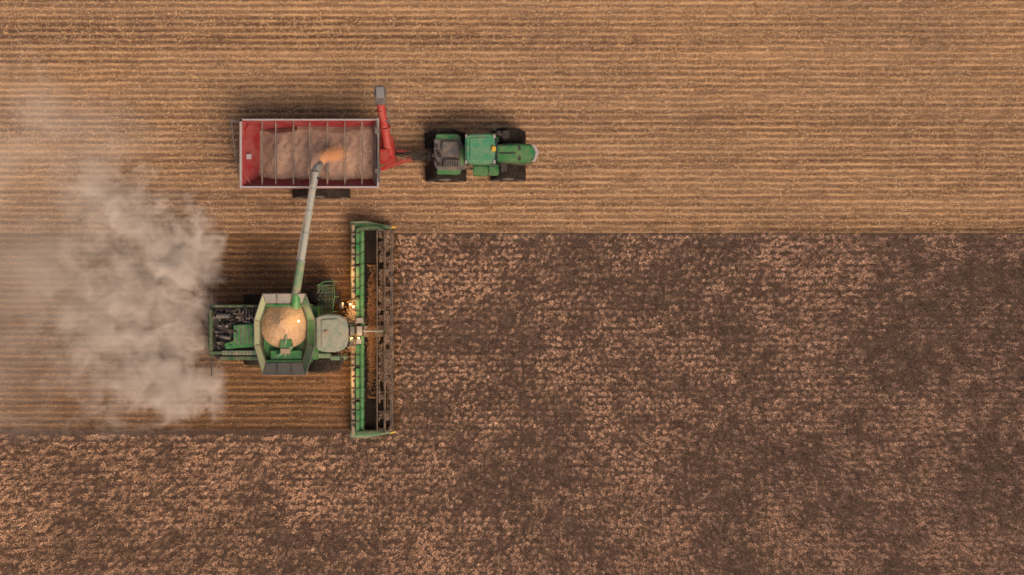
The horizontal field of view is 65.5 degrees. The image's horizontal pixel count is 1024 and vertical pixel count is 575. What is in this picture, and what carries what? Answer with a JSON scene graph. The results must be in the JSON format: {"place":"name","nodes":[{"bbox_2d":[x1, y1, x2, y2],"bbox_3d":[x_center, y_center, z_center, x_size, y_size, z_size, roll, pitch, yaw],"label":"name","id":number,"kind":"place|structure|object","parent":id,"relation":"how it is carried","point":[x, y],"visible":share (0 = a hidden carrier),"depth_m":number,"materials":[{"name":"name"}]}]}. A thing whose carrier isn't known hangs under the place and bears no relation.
{"place":"outdoors","nodes":[
{"label":"outdoors","id":0,"kind":"place"},
{"bbox_2d":[0,233,399,429],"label":"cut swath ground","id":1,"kind":"structure","parent":0,"point":[80,273],"depth_m":48.80,"materials":[{"name":"brown soil"}]},
{"bbox_2d":[243,360,258,364],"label":"wheel lugs","id":2,"kind":"object","parent":1,"relation":"on","point":[245,362],"visible":0.23,"depth_m":47.35,"materials":[{"name":"rubber"}]},
{"bbox_2d":[243,295,260,303],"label":"wheel lugs","id":3,"kind":"object","parent":1,"relation":"on","point":[245,299],"visible":0.48,"depth_m":47.36,"materials":[{"name":"rubber"}]},
{"bbox_2d":[245,294,261,304],"bbox_3d":[-15.392,0.717,48.050,1.440,1.440,0.620,0,90,0],"label":"wheel tyre","id":4,"kind":"object","parent":1,"relation":"on","point":[253,298],"visible":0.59,"depth_m":47.38,"materials":[{"name":"rubber"}]},
{"bbox_2d":[308,358,338,372],"bbox_3d":[-11.316,4.584,47.800,1.920,1.920,0.850,0,90,0],"label":"front wheel tyre","id":5,"kind":"object","parent":1,"relation":"on","point":[321,362],"visible":0.36,"depth_m":46.92,"materials":[{"name":"rubber"}]},
{"bbox_2d":[306,290,340,302],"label":"front wheel lugs","id":6,"kind":"object","parent":1,"relation":"on","point":[337,294],"visible":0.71,"depth_m":47.01,"materials":[{"name":"rubber"}]},
{"bbox_2d":[317,285,332,313],"bbox_3d":[-10.978,0.698,46.837,0.921,0.065,1.715,0,90,0],"label":"platform grating","id":7,"kind":"object","parent":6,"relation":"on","point":[326,299],"visible":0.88,"depth_m":46.83,"materials":[{"name":"green paint"}]},
{"bbox_2d":[317,281,338,311],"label":"handrails","id":8,"kind":"object","parent":7,"relation":"on","point":[334,292],"visible":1,"depth_m":45.83,"materials":[{"name":"green metal"}]},
{"bbox_2d":[308,290,338,303],"bbox_3d":[-11.316,0.556,47.800,1.920,1.920,0.850,0,90,0],"label":"front wheel tyre","id":9,"kind":"object","parent":1,"relation":"on","point":[321,297],"visible":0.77,"depth_m":46.95,"materials":[{"name":"rubber"}]},
{"bbox_2d":[307,359,340,371],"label":"front wheel lugs","id":10,"kind":"object","parent":1,"relation":"on","point":[339,367],"visible":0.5,"depth_m":46.95,"materials":[{"name":"rubber"}]},
{"bbox_2d":[323,277,331,283],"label":"ladder steps","id":11,"kind":"structure","parent":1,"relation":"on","point":[327,278],"depth_m":47.48,"materials":[{"name":"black metal"}]},
{"bbox_3d":[-14.495,2.731,47.850,5.267,0.500,2.692,0,90,0],"label":"chassis","id":12,"kind":"object","parent":1,"relation":"on","visible":0},
{"bbox_2d":[264,306,323,359],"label":"body side panels","id":13,"kind":"object","parent":12,"relation":"on","point":[316,311],"visible":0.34,"depth_m":46.10,"materials":[{"name":"green paint"}]},
{"bbox_2d":[208,306,254,353],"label":"engine parts","id":14,"kind":"object","parent":13,"relation":"on","point":[230,323],"depth_m":45.62,"materials":[{"name":"black metal"}]},
{"bbox_2d":[216,313,230,339],"bbox_3d":[-16.482,2.243,45.450,0.751,0.560,1.520,0,90,0],"label":"air intake and exhaust","id":15,"kind":"object","parent":14,"relation":"on","point":[223,315],"visible":1,"depth_m":45.42,"materials":[{"name":"grey metal"}]},
{"bbox_2d":[239,309,256,320],"bbox_3d":[-15.155,1.591,45.765,0.992,0.170,0.674,0,90,0],"label":"cooling grille","id":16,"kind":"object","parent":14,"relation":"on","point":[247,314],"visible":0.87,"depth_m":45.68,"materials":[{"name":"grey metal"}]},
{"bbox_2d":[209,305,257,359],"bbox_3d":[-15.865,2.580,46.150,2.994,1.100,3.176,0,90,0],"label":"frame","id":17,"kind":"object","parent":13,"relation":"on","point":[212,352],"visible":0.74,"depth_m":45.65,"materials":[{"name":"green paint"}]},
{"bbox_2d":[208,314,208,352],"bbox_3d":[-17.493,2.718,47.300,0.689,1.200,2.412,0,90,0],"label":"straw chopper","id":18,"kind":"object","parent":17,"relation":"attached to","point":[208,333],"visible":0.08,"depth_m":46.76,"materials":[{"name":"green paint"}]},
{"bbox_2d":[205,318,207,348],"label":"spreader discs","id":19,"kind":"object","parent":18,"relation":"attached to","point":[206,324],"visible":0.24,"depth_m":47.78,"materials":[{"name":"grey metal"}]},
{"bbox_2d":[209,288,211,375],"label":"marker arms","id":20,"kind":"object","parent":18,"relation":"attached to","point":[210,308],"visible":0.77,"depth_m":46.87},
{"bbox_2d":[212,307,263,358],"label":"engine deck","id":21,"kind":"structure","parent":13,"relation":"on","point":[216,327],"depth_m":45.85,"materials":[{"name":"metal"}]},
{"bbox_2d":[217,312,254,344],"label":"green engine parts","id":22,"kind":"object","parent":21,"relation":"on","point":[219,343],"visible":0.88,"depth_m":45.69,"materials":[{"name":"metal"}]},
{"bbox_2d":[225,324,253,348],"bbox_3d":[-15.561,2.795,45.690,1.741,0.420,1.448,0,90,0],"label":"engine cover","id":23,"kind":"object","parent":21,"relation":"on","point":[251,339],"visible":0.82,"depth_m":45.48,"materials":[{"name":"green metal"}]},
{"bbox_2d":[260,307,306,359],"bbox_3d":[-13.040,2.611,46.000,2.734,1.000,3.394,0,90,0],"label":"tank hopper","id":24,"kind":"object","parent":13,"relation":"on","point":[267,358],"visible":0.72,"depth_m":45.71,"materials":[{"name":"green metal"}]},
{"bbox_2d":[261,306,305,347],"bbox_3d":[-13.107,2.090,45.434,2.937,1.033,2.862,0,90,0],"label":"grain heap","id":25,"kind":"object","parent":24,"relation":"in","point":[278,324],"visible":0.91,"depth_m":45.47,"materials":[{"name":"food"}]},
{"bbox_2d":[254,293,314,374],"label":"tank flap edges","id":26,"kind":"object","parent":24,"relation":"on","point":[307,332],"visible":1,"depth_m":44.83,"materials":[{"name":"metal"}]},
{"bbox_2d":[255,321,259,344],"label":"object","id":27,"kind":"object","parent":26,"relation":"on","point":[257,332],"visible":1,"depth_m":45.22,"materials":[{"name":"metal"}]},
{"bbox_2d":[255,345,264,372],"bbox_3d":[-14.209,4.076,45.195,0.154,0.682,1.683,-16,90,0],"label":"tank flap corner","id":28,"kind":"object","parent":26,"relation":"on","point":[260,356],"visible":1,"depth_m":45.15,"materials":[{"name":"metal"}]},
{"bbox_2d":[255,296,264,320],"bbox_3d":[-14.222,1.154,45.195,0.162,0.679,1.632,18,90,0],"label":"tank flap corner","id":29,"kind":"object","parent":26,"relation":"on","point":[260,311],"visible":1,"depth_m":45.16,"materials":[{"name":"metal"}]},
{"bbox_2d":[263,363,304,373],"bbox_3d":[-12.841,4.608,45.195,2.439,0.678,0.600,0,90,0],"label":"tank flap bottom","id":30,"kind":"object","parent":26,"relation":"on","point":[280,368],"visible":1,"depth_m":45.19,"materials":[{"name":"grey metal"}]},
{"bbox_2d":[303,345,313,372],"bbox_3d":[-11.622,4.014,45.195,0.552,0.678,1.690,18,90,0],"label":"tank flap corner","id":31,"kind":"object","parent":26,"relation":"on","point":[308,354],"visible":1,"depth_m":45.15,"materials":[{"name":"green paint"}]},
{"bbox_2d":[303,295,313,319],"bbox_3d":[-11.629,1.181,45.195,0.572,0.678,1.552,-19,90,0],"label":"tank flap corner","id":32,"kind":"object","parent":26,"relation":"on","point":[309,314],"visible":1,"depth_m":45.13,"materials":[{"name":"green paint"}]},
{"bbox_2d":[309,320,313,344],"bbox_3d":[-11.388,2.555,45.195,0.571,0.678,1.469,0,90,0],"label":"tank flap front","id":33,"kind":"object","parent":26,"relation":"on","point":[311,332],"visible":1,"depth_m":45.15,"materials":[{"name":"green paint"}]},
{"bbox_2d":[277,334,293,356],"bbox_3d":[-12.877,3.415,45.500,0.727,0.533,1.456,25,90,0],"label":"tank fill auger","id":34,"kind":"object","parent":24,"relation":"in","point":[279,354],"visible":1,"depth_m":45.43,"materials":[{"name":"green metal"}]},
{"bbox_2d":[280,348,289,353],"bbox_3d":[-12.926,3.627,45.415,0.558,0.070,0.298,0,90,0],"label":"tank auger cap","id":35,"kind":"object","parent":34,"relation":"on","point":[284,350],"visible":1,"depth_m":45.38,"materials":[{"name":"beige metal"}]},
{"bbox_2d":[271,339,302,359],"bbox_3d":[-12.961,3.588,45.875,1.798,0.850,1.252,0,90,0],"label":"tank cross auger cover","id":36,"kind":"object","parent":24,"relation":"in","point":[295,355],"visible":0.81,"depth_m":45.70,"materials":[{"name":"green metal"}]},
{"bbox_2d":[292,188,316,291],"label":"auger flanges","id":37,"kind":"object","parent":24,"relation":"on","point":[305,233],"visible":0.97,"depth_m":44.49,"materials":[{"name":"metal"}]},
{"bbox_2d":[292,261,304,294],"bbox_3d":[-12.043,-0.565,44.954,0.469,0.657,1.917,11,90,0],"label":"auger tube","id":38,"kind":"object","parent":37,"relation":"attached to","point":[298,278],"visible":0.96,"depth_m":44.77,"materials":[{"name":"green paint"}]},
{"bbox_2d":[298,184,316,260],"bbox_3d":[-11.437,-3.724,44.610,0.399,0.871,4.606,11,90,0],"label":"auger tube","id":39,"kind":"object","parent":37,"relation":"attached to","point":[304,243],"visible":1,"depth_m":44.50,"materials":[{"name":"paint"}]},
{"bbox_2d":[297,184,311,259],"bbox_3d":[-11.602,-3.659,44.470,0.183,0.607,4.316,11,90,0],"label":"auger brace","id":40,"kind":"object","parent":39,"relation":"attached to","point":[304,221],"visible":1,"depth_m":44.38,"materials":[{"name":"grey metal"}]},
{"bbox_2d":[310,161,323,184],"bbox_3d":[-10.933,-6.431,44.503,0.498,0.881,1.399,12,90,0],"label":"auger spout","id":41,"kind":"object","parent":39,"relation":"attached to","point":[316,169],"visible":1,"depth_m":44.18,"materials":[{"name":"grey metal"}]},
{"bbox_2d":[317,140,356,164],"bbox_3d":[-9.969,-7.665,45.300,2.400,1.000,1.596,0,90,0],"label":"falling grain","id":42,"kind":"object","parent":37,"relation":"attached to","point":[334,155],"visible":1,"depth_m":45.14},
{"bbox_2d":[319,353,347,359],"bbox_3d":[-10.740,4.054,47.100,1.797,1.400,0.464,0,90,0],"label":"panel tank","id":43,"kind":"object","parent":13,"relation":"attached to","point":[330,356],"visible":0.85,"depth_m":46.90,"materials":[{"name":"green metal"}]},
{"bbox_2d":[316,317,354,349],"bbox_3d":[-10.219,2.648,46.400,1.937,1.800,1.894,0,90,0],"label":"cab glass","id":44,"kind":"object","parent":12,"relation":"on","point":[352,332],"visible":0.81,"depth_m":46.26,"materials":[{"name":"glass"}]},
{"bbox_2d":[316,314,348,351],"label":"cab roof","id":45,"kind":"structure","parent":44,"relation":"on","point":[344,342],"depth_m":45.20,"materials":[{"name":"metal"}]},
{"bbox_2d":[321,318,342,347],"bbox_3d":[-10.211,2.571,45.170,1.220,0.100,1.673,0,90,0],"label":"cab roof hatch","id":46,"kind":"object","parent":45,"relation":"on","point":[333,327],"visible":1,"depth_m":45.12,"materials":[{"name":"metal"}]},
{"bbox_2d":[347,318,349,346],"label":"cab work light housings","id":47,"kind":"object","parent":45,"relation":"attached to","point":[348,319],"visible":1,"depth_m":45.31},
{"bbox_2d":[337,302,343,363],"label":"mirrors","id":48,"kind":"object","parent":44,"relation":"attached to","point":[341,307],"visible":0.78,"depth_m":45.84,"materials":[{"name":"black plastic"}]},
{"bbox_2d":[222,350,255,354],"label":"side walkway","id":49,"kind":"structure","parent":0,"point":[254,352],"depth_m":45.55,"materials":[{"name":"green paint"}]},
{"bbox_2d":[223,326,252,354],"bbox_3d":[-15.643,3.030,45.500,1.706,0.100,1.627,0,90,0],"label":"walkway grip","id":50,"kind":"object","parent":49,"relation":"on","point":[240,341],"visible":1,"depth_m":45.45,"materials":[{"name":"grey metal"}]},
{"bbox_2d":[265,304,311,362],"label":"tank outer walls","id":51,"kind":"structure","parent":0,"point":[281,361],"depth_m":45.54,"materials":[{"name":"green metal"}]},
{"bbox_2d":[263,294,304,302],"bbox_3d":[-12.841,0.631,45.195,2.439,0.678,0.564,0,90,0],"label":"tank flap top","id":52,"kind":"object","parent":51,"relation":"attached to","point":[277,298],"visible":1,"depth_m":45.17,"materials":[{"name":"grey metal"}]},
{"bbox_2d":[291,294,300,308],"bbox_3d":[-12.293,0.712,45.284,0.611,0.884,1.040,0,90,0],"label":"auger elbow","id":53,"kind":"object","parent":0,"point":[295,302],"visible":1,"depth_m":45.12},
{"bbox_2d":[307,317,316,347],"bbox_3d":[-11.387,2.586,45.800,0.595,0.800,1.786,0,90,0],"label":"cab rear cowl","id":54,"kind":"object","parent":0,"point":[315,332],"visible":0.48,"depth_m":45.40,"materials":[{"name":"green metal"}]},
{"bbox_2d":[376,230,392,432],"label":"harvester reel bars","id":55,"kind":"object","parent":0,"point":[377,353],"visible":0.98,"depth_m":47.47,"materials":[{"name":"black metal"}]},
{"bbox_2d":[0,0,1023,232],"bbox_3d":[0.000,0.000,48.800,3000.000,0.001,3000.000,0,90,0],"label":"ground","id":56,"kind":"structure","parent":0,"point":[550,117],"depth_m":48.80,"materials":[{"name":"brown soil"}]},
{"bbox_2d":[230,85,427,198],"bbox_3d":[-10.559,-8.412,46.729,11.225,4.259,5.973,0,90,0],"label":"grain cart","id":57,"kind":"object","parent":56,"relation":"on","point":[279,154],"visible":0.92,"depth_m":46.16,"materials":[{"name":"metal"}]},
{"bbox_2d":[425,123,538,182],"bbox_3d":[-1.884,-7.969,47.053,6.863,3.626,3.096,0,90,0],"label":"tractor","id":58,"kind":"object","parent":56,"relation":"on","point":[507,154],"visible":1,"depth_m":46.80,"materials":[{"name":"metal"}]},
{"bbox_2d":[0,0,1023,428],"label":"stubble","id":59,"kind":"object","parent":56,"relation":"on","point":[616,70],"visible":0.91,"depth_m":48.77,"materials":[{"name":"beige plant"}]},
{"bbox_2d":[350,221,391,437],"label":"header end dividers","id":60,"kind":"object","parent":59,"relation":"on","point":[386,227],"visible":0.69,"depth_m":47.85,"materials":[{"name":"green metal"}]},
{"bbox_2d":[350,229,358,430],"bbox_3d":[-9.492,2.577,48.275,0.492,0.550,12.512,0,90,0],"label":"frame","id":61,"kind":"object","parent":60,"relation":"attached to","point":[357,296],"visible":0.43,"depth_m":48.00,"materials":[{"name":"green metal"}]},
{"bbox_2d":[352,225,355,435],"bbox_3d":[-9.511,2.558,47.850,0.195,0.400,12.655,0,90,0],"label":"header back frame","id":62,"kind":"object","parent":61,"relation":"attached to","point":[353,297],"visible":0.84,"depth_m":47.65,"materials":[{"name":"metal"}]},
{"bbox_2d":[351,232,359,426],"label":"header brackets and hoses","id":63,"kind":"object","parent":61,"relation":"attached to","point":[354,314],"visible":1,"depth_m":47.55,"materials":[{"name":"metal"}]},
{"bbox_2d":[356,230,359,430],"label":"header top beam","id":64,"kind":"structure","parent":61,"relation":"attached to","point":[358,345],"depth_m":47.58,"materials":[{"name":"green metal"}]},
{"bbox_2d":[356,318,382,343],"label":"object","id":65,"kind":"object","parent":64,"relation":"on","point":[359,329],"visible":1,"depth_m":47.31,"materials":[{"name":"beige metal"}]},
{"bbox_2d":[356,228,385,432],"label":"reel arms","id":66,"kind":"object","parent":64,"relation":"attached to","point":[362,330],"visible":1,"depth_m":47.43},
{"bbox_2d":[344,292,366,367],"bbox_3d":[-9.419,2.405,47.231,1.491,1.335,4.732,0,90,0],"label":"chaff on feeder","id":67,"kind":"object","parent":60,"relation":"on","point":[352,317],"visible":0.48,"depth_m":47.48,"materials":[{"name":"beige plant"}]},
{"bbox_2d":[359,230,363,430],"bbox_3d":[-9.021,2.608,47.850,0.298,0.298,12.159,0,90,0],"label":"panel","id":68,"kind":"object","parent":60,"relation":"attached to","point":[361,297],"visible":0.86,"depth_m":47.72,"materials":[{"name":"green paint"}]},
{"bbox_2d":[360,231,364,429],"bbox_3d":[-9.021,2.595,47.850,0.400,0.400,12.132,0,90,0],"label":"auger flighting","id":69,"kind":"object","parent":60,"relation":"attached to","point":[364,336],"visible":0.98,"depth_m":47.83,"materials":[{"name":"grey metal"}]},
{"bbox_2d":[353,224,384,434],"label":"divider ridges","id":70,"kind":"object","parent":60,"relation":"attached to","point":[364,225],"visible":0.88,"depth_m":47.78,"materials":[{"name":"green paint"}]},
{"bbox_2d":[361,229,386,428],"bbox_3d":[-8.427,2.637,48.440,1.626,0.120,12.452,0,90,0],"label":"draper belt","id":71,"kind":"object","parent":60,"relation":"attached to","point":[370,252],"visible":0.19,"depth_m":48.38,"materials":[{"name":"black rubber"}]},
{"bbox_2d":[366,264,376,398],"bbox_3d":[-8.486,2.672,48.283,0.794,0.297,8.171,0,90,0],"label":"cut crop on belt","id":72,"kind":"object","parent":71,"relation":"on","point":[371,337],"visible":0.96,"depth_m":48.26,"materials":[{"name":"brown plant"}]},
{"bbox_2d":[364,231,383,420],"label":"draper slats","id":73,"kind":"object","parent":71,"relation":"on","point":[368,322],"visible":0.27,"depth_m":48.35,"materials":[{"name":"black rubber"}]},
{"bbox_2d":[364,326,386,336],"bbox_3d":[-8.299,2.654,48.365,1.386,0.070,0.673,0,90,0],"label":"feed belt","id":74,"kind":"object","parent":71,"relation":"on","point":[365,333],"visible":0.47,"depth_m":48.33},
{"bbox_2d":[374,231,393,430],"bbox_3d":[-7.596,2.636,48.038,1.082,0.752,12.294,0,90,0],"label":"reel tines","id":75,"kind":"object","parent":60,"relation":"on","point":[388,302],"visible":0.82,"depth_m":47.94,"materials":[{"name":"brown metal"}]},
{"bbox_2d":[390,230,394,430],"bbox_3d":[-7.317,2.651,48.685,0.276,0.090,12.359,0,90,0],"label":"cutter bar","id":76,"kind":"object","parent":60,"relation":"attached to","point":[391,337],"visible":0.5,"depth_m":48.64,"materials":[{"name":"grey metal"}]},
{"bbox_2d":[0,430,1023,574],"bbox_3d":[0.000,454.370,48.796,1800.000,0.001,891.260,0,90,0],"label":"crop soil","id":77,"kind":"structure","parent":0,"point":[313,434],"depth_m":48.80,"materials":[{"name":"brown soil"}]},
{"bbox_2d":[0,231,1023,574],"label":"soybean crop","id":78,"kind":"object","parent":77,"relation":"on","point":[612,451],"visible":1,"depth_m":48.30,"materials":[{"name":"brown plant"}]},
{"bbox_2d":[400,233,1023,429],"bbox_3d":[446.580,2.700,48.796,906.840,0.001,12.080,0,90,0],"label":"crop soil","id":79,"kind":"structure","parent":0,"point":[532,384],"depth_m":48.80,"materials":[{"name":"brown soil"}]}
]}

